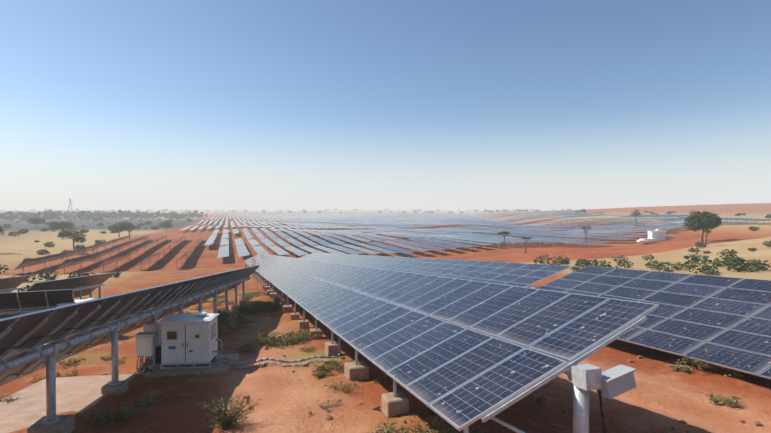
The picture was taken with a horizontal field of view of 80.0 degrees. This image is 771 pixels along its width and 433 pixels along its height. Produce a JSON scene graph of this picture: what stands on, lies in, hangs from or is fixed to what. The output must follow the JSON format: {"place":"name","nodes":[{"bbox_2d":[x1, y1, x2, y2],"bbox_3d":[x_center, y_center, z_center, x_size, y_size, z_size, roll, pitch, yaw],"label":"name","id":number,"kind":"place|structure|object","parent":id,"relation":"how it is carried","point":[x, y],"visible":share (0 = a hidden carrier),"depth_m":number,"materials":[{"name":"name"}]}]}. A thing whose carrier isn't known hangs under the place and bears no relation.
{"place":"outdoors","nodes":[
{"label":"outdoors","id":0,"kind":"place"},
{"bbox_2d":[14,234,202,273],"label":"solar field","id":1,"kind":"structure","parent":0,"point":[54,257],"depth_m":106.50,"materials":[{"name":"brown glass"}]},
{"bbox_2d":[0,203,770,432],"bbox_3d":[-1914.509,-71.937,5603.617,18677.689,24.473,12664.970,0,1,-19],"label":"ground","id":2,"kind":"structure","parent":0,"point":[660,398],"depth_m":16.16,"materials":[{"name":"soil"}]},
{"bbox_2d":[0,275,31,294],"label":"tracker table","id":3,"kind":"object","parent":2,"relation":"on","point":[9,284],"visible":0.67,"depth_m":34.95,"materials":[{"name":"brown glass"}]},
{"bbox_2d":[0,289,74,318],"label":"tracker table","id":4,"kind":"object","parent":2,"relation":"on","point":[15,304],"visible":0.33,"depth_m":20.75,"materials":[{"name":"black glass"}]},
{"bbox_2d":[0,374,138,432],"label":"concrete slab","id":5,"kind":"structure","parent":2,"relation":"on","point":[80,394],"depth_m":12.13,"materials":[{"name":"beige concrete"}]},
{"bbox_2d":[65,199,73,220],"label":"transmission pylon","id":6,"kind":"object","parent":2,"relation":"on","point":[70,210],"visible":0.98,"depth_m":546.68,"materials":[{"name":"metal"}]},
{"bbox_2d":[26,272,115,299],"bbox_3d":[-21.834,5.299,31.491,2.011,3.542,14.622,0,1,-15],"label":"tracker table","id":7,"kind":"object","parent":2,"relation":"on","point":[81,286],"visible":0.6,"depth_m":32.72,"materials":[{"name":"brown glass"}]},
{"bbox_2d":[56,298,94,306],"bbox_3d":[-14.280,4.867,21.879,2.600,1.950,1.900,0,1,1],"label":"inverter cabinet","id":8,"kind":"object","parent":2,"relation":"on","point":[68,303],"visible":0.12,"depth_m":21.57,"materials":[{"name":"metal"}]},
{"bbox_2d":[0,265,259,432],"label":"tracker table","id":9,"kind":"object","parent":2,"relation":"on","point":[48,339],"visible":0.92,"depth_m":10.97,"materials":[{"name":"grey glass"}]},
{"bbox_2d":[134,311,238,377],"bbox_3d":[-6.611,4.137,15.239,3.007,1.920,1.930,0,1,-6],"label":"inverter cabinet","id":10,"kind":"object","parent":2,"relation":"on","point":[181,344],"visible":1,"depth_m":14.76,"materials":[{"name":"metal"}]},
{"bbox_2d":[233,337,339,369],"bbox_3d":[-3.280,4.469,15.315,3.533,1.189,0.514,0,1,-5],"label":"cable conduit","id":11,"kind":"object","parent":2,"relation":"on","point":[324,360],"visible":0.96,"depth_m":15.29,"materials":[{"name":"plastic"}]},
{"bbox_2d":[0,210,721,252],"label":"trees","id":12,"kind":"object","parent":2,"relation":"on","point":[705,221],"visible":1,"depth_m":140.83,"materials":[{"name":"green plant"}]},
{"bbox_2d":[0,287,746,432],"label":"shrubs","id":13,"kind":"object","parent":2,"relation":"on","point":[270,340],"visible":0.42,"depth_m":12.57,"materials":[{"name":"green plant"}]},
{"bbox_2d":[8,318,761,432],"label":"stones","id":14,"kind":"object","parent":2,"relation":"on","point":[329,417],"visible":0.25,"depth_m":10.69,"materials":[{"name":"stone"}]},
{"bbox_2d":[0,208,770,291],"bbox_3d":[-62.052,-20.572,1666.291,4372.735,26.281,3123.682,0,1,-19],"label":"bushes","id":15,"kind":"object","parent":2,"relation":"on","point":[733,262],"visible":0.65,"depth_m":122.63,"materials":[{"name":"green plant"}]},
{"bbox_2d":[300,252,572,287],"bbox_3d":[-5.390,6.348,63.345,5.836,8.141,82.181,0,1,-19],"label":"tracker table","id":16,"kind":"object","parent":2,"relation":"on","point":[519,274],"visible":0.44,"depth_m":34.77,"materials":[{"name":"blue glass"}]},
{"bbox_2d":[244,254,658,432],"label":"tracker table","id":17,"kind":"object","parent":2,"relation":"on","point":[460,354],"visible":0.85,"depth_m":9.34,"materials":[{"name":"blue glass"}]},
{"bbox_2d":[536,266,770,378],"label":"tracker table","id":18,"kind":"object","parent":2,"relation":"on","point":[727,320],"visible":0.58,"depth_m":15.61,"materials":[{"name":"blue glass"}]},
{"bbox_2d":[637,229,675,241],"bbox_3d":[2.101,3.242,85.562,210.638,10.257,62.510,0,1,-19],"label":"building","id":19,"kind":"structure","parent":2,"relation":"on","point":[657,235],"depth_m":142.17,"materials":[{"name":"grey paint"}]},
{"bbox_2d":[0,0,770,210],"label":"sky","id":20,"kind":"structure","parent":0,"point":[123,105],"materials":[{"name":"blue"}]},
{"bbox_2d":[181,211,606,229],"bbox_3d":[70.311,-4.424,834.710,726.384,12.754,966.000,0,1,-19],"label":"solar field","id":21,"kind":"structure","parent":0,"point":[473,219],"depth_m":469.46,"materials":[{"name":"blue glass"}]},
{"bbox_2d":[204,214,770,257],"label":"solar field","id":22,"kind":"structure","parent":0,"point":[469,235],"depth_m":173.61,"materials":[{"name":"blue glass"}]}
]}

